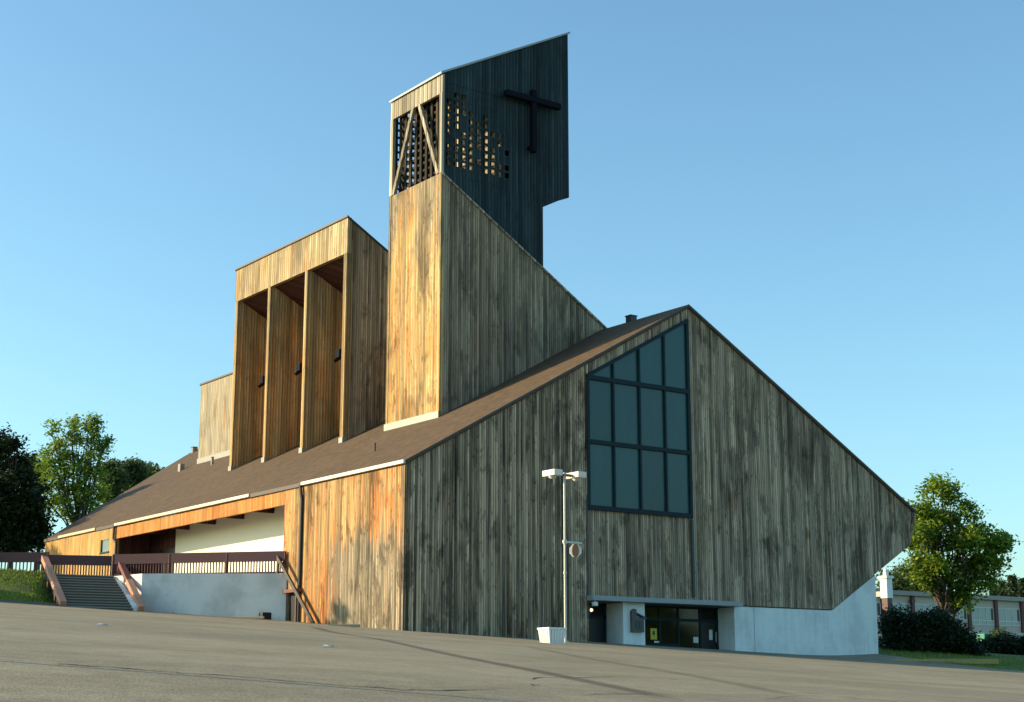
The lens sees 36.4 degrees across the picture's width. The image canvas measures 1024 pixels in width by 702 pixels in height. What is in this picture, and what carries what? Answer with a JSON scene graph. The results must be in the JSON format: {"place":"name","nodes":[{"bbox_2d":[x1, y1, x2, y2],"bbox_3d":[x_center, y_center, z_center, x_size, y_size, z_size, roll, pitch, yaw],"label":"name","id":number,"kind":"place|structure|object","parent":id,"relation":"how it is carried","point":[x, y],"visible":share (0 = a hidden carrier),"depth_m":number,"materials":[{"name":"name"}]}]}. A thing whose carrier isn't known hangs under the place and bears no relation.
{"place":"outdoors","nodes":[
{"label":"outdoors","id":0,"kind":"place"},
{"bbox_2d":[0,569,1023,669],"bbox_3d":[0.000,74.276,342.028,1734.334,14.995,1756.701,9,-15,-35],"label":"lawn","id":1,"kind":"structure","parent":0,"point":[17,586],"depth_m":89.84,"materials":[{"name":"green plant"}]},
{"bbox_2d":[0,567,52,602],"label":"grass","id":2,"kind":"structure","parent":1,"relation":"on","point":[27,596],"depth_m":88.46,"materials":[{"name":"green plant"}]},
{"bbox_2d":[0,422,62,569],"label":"dark tree","id":3,"kind":"object","parent":1,"relation":"on","point":[24,522],"visible":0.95,"depth_m":129.99,"materials":[{"name":"green plant"}]},
{"bbox_2d":[20,450,47,570],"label":"woodland tree","id":4,"kind":"object","parent":1,"relation":"on","point":[33,463],"visible":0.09,"depth_m":225.75,"materials":[{"name":"green plant"}]},
{"bbox_2d":[33,411,117,535],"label":"poplar tree","id":5,"kind":"object","parent":1,"relation":"on","point":[81,494],"visible":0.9,"depth_m":165.63,"materials":[{"name":"green plant"}]},
{"bbox_2d":[49,574,132,610],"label":"staircase","id":6,"kind":"structure","parent":1,"relation":"on","point":[104,592],"depth_m":88.37,"materials":[{"name":"concrete"}]},
{"bbox_2d":[93,456,132,507],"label":"woodland tree","id":7,"kind":"object","parent":1,"relation":"on","point":[118,478],"visible":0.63,"depth_m":230.27,"materials":[{"name":"green plant"}]},
{"bbox_2d":[115,578,137,610],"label":"stair wall","id":8,"kind":"structure","parent":1,"relation":"on","point":[128,596],"depth_m":88.60,"materials":[{"name":"paint"}]},
{"bbox_2d":[119,453,151,523],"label":"woodland tree","id":9,"kind":"object","parent":1,"relation":"on","point":[136,469],"visible":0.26,"depth_m":235.87,"materials":[{"name":"green plant"}]},
{"bbox_2d":[142,460,159,470],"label":"woodland tree","id":10,"kind":"object","parent":1,"relation":"on","point":[150,464],"depth_m":246.03,"materials":[{"name":"green plant"}]},
{"bbox_2d":[146,462,164,519],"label":"woodland tree","id":11,"kind":"object","parent":1,"relation":"on","point":[153,470],"visible":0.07,"depth_m":241.41,"materials":[{"name":"green plant"}]},
{"bbox_2d":[114,573,286,620],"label":"retaining wall","id":12,"kind":"structure","parent":1,"relation":"on","point":[232,594],"depth_m":89.27,"materials":[{"name":"paint"}]},
{"bbox_2d":[111,551,286,575],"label":"railing","id":13,"kind":"object","parent":12,"relation":"on","point":[226,558],"visible":0.92,"depth_m":90.76,"materials":[{"name":"brown wood"}]},
{"bbox_2d":[259,612,270,619],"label":"bin","id":14,"kind":"object","parent":1,"relation":"on","point":[267,615],"visible":0.52,"depth_m":88.78,"materials":[{"name":"black"}]},
{"bbox_2d":[276,555,314,622],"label":"sloping beam","id":15,"kind":"structure","parent":1,"relation":"on","point":[298,597],"depth_m":87.43,"materials":[{"name":"brown wood"}]},
{"bbox_2d":[44,32,916,654],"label":"church","id":16,"kind":"structure","parent":1,"relation":"on","point":[422,402],"depth_m":95.42,"materials":[{"name":"brown wood"}]},
{"bbox_2d":[102,539,108,551],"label":"side window","id":17,"kind":"structure","parent":16,"relation":"in","point":[105,543],"depth_m":112.74,"materials":[{"name":"white glass"}]},
{"bbox_2d":[160,548,174,572],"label":"porch door","id":18,"kind":"structure","parent":16,"relation":"in","point":[172,550],"depth_m":110.31,"materials":[{"name":"black glass"}]},
{"bbox_2d":[289,593,300,620],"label":"basement door","id":19,"kind":"structure","parent":16,"relation":"in","point":[291,595],"depth_m":88.83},
{"bbox_2d":[589,603,605,642],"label":"door","id":20,"kind":"structure","parent":16,"relation":"in","point":[597,618],"depth_m":88.10,"materials":[{"name":"black glass"}]},
{"bbox_2d":[630,609,646,631],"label":"notice box","id":21,"kind":"object","parent":16,"relation":"attached to","point":[636,624],"visible":1,"depth_m":87.70,"materials":[{"name":"grey metal"}]},
{"bbox_2d":[586,318,692,517],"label":"window","id":22,"kind":"structure","parent":16,"relation":"in","point":[639,443],"depth_m":90.70,"materials":[{"name":"teal glass"}]},
{"bbox_2d":[650,628,656,639],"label":"poster","id":23,"kind":"object","parent":16,"relation":"attached to","point":[653,633],"visible":1,"depth_m":90.36,"materials":[{"name":"yellow paper"}]},
{"bbox_2d":[693,637,697,642],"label":"paper notice","id":24,"kind":"object","parent":16,"relation":"attached to","point":[695,639],"visible":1,"depth_m":92.18,"materials":[{"name":"white paper"}]},
{"bbox_2d":[709,630,712,639],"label":"paper notice","id":25,"kind":"object","parent":16,"relation":"attached to","point":[710,635],"visible":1,"depth_m":92.95,"materials":[{"name":"white paper"}]},
{"bbox_2d":[0,602,1023,701],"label":"parking lot","id":26,"kind":"structure","parent":1,"relation":"on","point":[41,642],"depth_m":29.48,"materials":[{"name":"grey asphalt"}]},
{"bbox_2d":[0,600,132,610],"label":"kerb","id":27,"kind":"structure","parent":26,"relation":"on","point":[40,603],"depth_m":85.10,"materials":[{"name":"concrete"}]},
{"bbox_2d":[60,663,183,673],"bbox_3d":[-4.901,3.999,19.588,1.646,0.130,0.234,-1,-12,3],"label":"asphalt crack","id":28,"kind":"object","parent":26,"relation":"on","point":[119,667],"visible":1,"depth_m":19.62,"materials":[{"name":"black asphalt"}]},
{"bbox_2d":[232,616,264,618],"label":"parking block","id":29,"kind":"structure","parent":26,"relation":"on","point":[256,617],"depth_m":87.97,"materials":[{"name":"grey concrete"}]},
{"bbox_2d":[163,671,478,689],"bbox_3d":[-2.150,4.189,19.766,4.685,0.243,1.171,5,-13,-20],"label":"asphalt crack","id":30,"kind":"object","parent":26,"relation":"on","point":[331,684],"visible":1,"depth_m":19.57,"materials":[{"name":"black asphalt"}]},
{"bbox_2d":[327,624,359,626],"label":"parking block","id":31,"kind":"structure","parent":26,"relation":"on","point":[352,625],"depth_m":80.03,"materials":[{"name":"grey concrete"}]},
{"bbox_2d":[537,627,566,643],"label":"planter","id":32,"kind":"object","parent":26,"relation":"on","point":[555,635],"visible":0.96,"depth_m":70.09,"materials":[{"name":"white plastic"}]},
{"bbox_2d":[506,676,612,678],"bbox_3d":[1.054,5.621,26.756,0.363,0.074,5.417,-6,-14,25],"label":"asphalt crack","id":33,"kind":"object","parent":26,"relation":"on","point":[566,677],"visible":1,"depth_m":26.62,"materials":[{"name":"black asphalt"}]},
{"bbox_2d":[542,469,585,642],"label":"lamp post","id":34,"kind":"object","parent":26,"relation":"on","point":[555,473],"visible":0.96,"depth_m":75.85,"materials":[{"name":"white metal"}]},
{"bbox_2d":[562,539,581,556],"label":"hanging sign","id":35,"kind":"object","parent":34,"relation":"hanging from","point":[575,549],"visible":1,"depth_m":76.00,"materials":[{"name":"metal"}]},
{"bbox_2d":[586,693,669,694],"bbox_3d":[1.605,4.846,21.960,0.183,0.018,2.328,-10,-16,38],"label":"asphalt crack","id":36,"kind":"object","parent":26,"relation":"on","point":[632,693],"visible":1,"depth_m":22.23,"materials":[{"name":"black asphalt"}]},
{"bbox_2d":[890,659,933,661],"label":"parking block","id":37,"kind":"structure","parent":26,"relation":"on","point":[922,660],"depth_m":92.71,"materials":[{"name":"grey concrete"}]},
{"bbox_2d":[877,602,912,648],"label":"shrub","id":38,"kind":"object","parent":1,"relation":"on","point":[893,619],"visible":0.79,"depth_m":104.45,"materials":[{"name":"green plant"}]},
{"bbox_2d":[875,566,915,590],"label":"broadleaf tree","id":39,"kind":"object","parent":1,"relation":"on","point":[899,582],"visible":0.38,"depth_m":187.74,"materials":[{"name":"green plant"}]},
{"bbox_2d":[890,560,925,591],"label":"broadleaf tree","id":40,"kind":"object","parent":1,"relation":"on","point":[906,570],"visible":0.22,"depth_m":197.77,"materials":[{"name":"green plant"}]},
{"bbox_2d":[878,604,991,655],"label":"shrub","id":41,"kind":"object","parent":1,"relation":"on","point":[934,630],"visible":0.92,"depth_m":103.02,"materials":[{"name":"green plant"}]},
{"bbox_2d":[876,568,1023,641],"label":"school","id":42,"kind":"object","parent":1,"relation":"on","point":[998,612],"visible":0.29,"depth_m":166.70,"materials":[{"name":"paint"}]},
{"bbox_2d":[876,602,880,620],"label":"window","id":43,"kind":"structure","parent":42,"relation":"in","point":[877,603],"depth_m":157.98,"materials":[{"name":"grey glass"}]},
{"bbox_2d":[892,603,909,617],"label":"window","id":44,"kind":"structure","parent":42,"relation":"in","point":[893,604],"depth_m":160.15,"materials":[{"name":"grey glass"}]},
{"bbox_2d":[915,604,938,614],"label":"window","id":45,"kind":"structure","parent":42,"relation":"in","point":[917,606],"depth_m":162.04,"materials":[{"name":"grey glass"}]},
{"bbox_2d":[955,606,966,623],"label":"window","id":46,"kind":"structure","parent":42,"relation":"in","point":[964,614],"depth_m":165.52,"materials":[{"name":"grey glass"}]},
{"bbox_2d":[971,607,994,624],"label":"window","id":47,"kind":"structure","parent":42,"relation":"in","point":[984,616],"depth_m":167.43,"materials":[{"name":"grey glass"}]},
{"bbox_2d":[998,608,1020,625],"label":"window","id":48,"kind":"structure","parent":42,"relation":"in","point":[1007,616],"depth_m":170.03,"materials":[{"name":"grey glass"}]},
{"bbox_2d":[878,648,1023,670],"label":"grass","id":49,"kind":"structure","parent":1,"relation":"on","point":[951,655],"depth_m":98.43,"materials":[{"name":"green plant"}]},
{"bbox_2d":[898,469,1019,617],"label":"maple tree","id":50,"kind":"object","parent":1,"relation":"on","point":[972,570],"visible":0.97,"depth_m":124.38,"materials":[{"name":"green plant"}]},
{"bbox_2d":[934,659,998,663],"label":"parking block","id":51,"kind":"structure","parent":1,"relation":"on","point":[982,661],"depth_m":93.61,"materials":[{"name":"grey concrete"}]},
{"bbox_2d":[976,634,990,641],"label":"garbage bin","id":52,"kind":"object","parent":1,"relation":"on","point":[982,636],"visible":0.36,"depth_m":128.32,"materials":[{"name":"green plastic"}]},
{"bbox_2d":[988,584,997,595],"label":"conifer tree","id":53,"kind":"object","parent":1,"relation":"on","point":[993,593],"visible":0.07,"depth_m":222.36,"materials":[{"name":"green plant"}]},
{"bbox_2d":[970,631,1023,635],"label":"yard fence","id":54,"kind":"object","parent":1,"relation":"on","point":[1021,634],"visible":0.1,"depth_m":129.91,"materials":[{"name":"white"}]},
{"bbox_2d":[974,630,1023,654],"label":"hedge","id":55,"kind":"object","parent":1,"relation":"on","point":[1008,644],"visible":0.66,"depth_m":109.43,"materials":[{"name":"green plant"}]},
{"bbox_2d":[987,627,1010,638],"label":"shrub","id":56,"kind":"object","parent":1,"relation":"on","point":[995,632],"visible":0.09,"depth_m":127.81,"materials":[{"name":"green plant"}]},
{"bbox_2d":[996,580,1007,595],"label":"conifer tree","id":57,"kind":"object","parent":1,"relation":"on","point":[1000,591],"visible":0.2,"depth_m":217.53,"materials":[{"name":"green plant"}]},
{"bbox_2d":[1004,573,1018,596],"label":"conifer tree","id":58,"kind":"object","parent":1,"relation":"on","point":[1011,584],"visible":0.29,"depth_m":212.63,"materials":[{"name":"green plant"}]},
{"bbox_2d":[1013,578,1023,596],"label":"conifer tree","id":59,"kind":"object","parent":1,"relation":"on","point":[1020,587],"visible":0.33,"depth_m":207.76,"materials":[{"name":"green plant"}]},
{"bbox_2d":[0,0,1023,594],"label":"sky","id":60,"kind":"structure","parent":0,"point":[836,187],"materials":[{"name":"blue"}]},
{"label":"terrace floor","id":61,"kind":"structure","parent":0,"visible":0},
{"bbox_2d":[0,552,48,574],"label":"railing","id":62,"kind":"object","parent":61,"relation":"on","point":[19,557],"visible":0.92,"depth_m":90.49,"materials":[{"name":"wood"}]},
{"bbox_2d":[41,555,66,605],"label":"handrail","id":63,"kind":"object","parent":61,"relation":"on","point":[54,582],"visible":0.97,"depth_m":87.41,"materials":[{"name":"brown wood"}]},
{"bbox_2d":[35,555,111,575],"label":"railing","id":64,"kind":"object","parent":61,"relation":"on","point":[78,560],"visible":0.55,"depth_m":92.57,"materials":[{"name":"wood"}]},
{"bbox_2d":[117,562,144,610],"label":"handrail","id":65,"kind":"object","parent":61,"relation":"on","point":[131,587],"visible":0.94,"depth_m":89.13,"materials":[{"name":"brown wood"}]}
]}

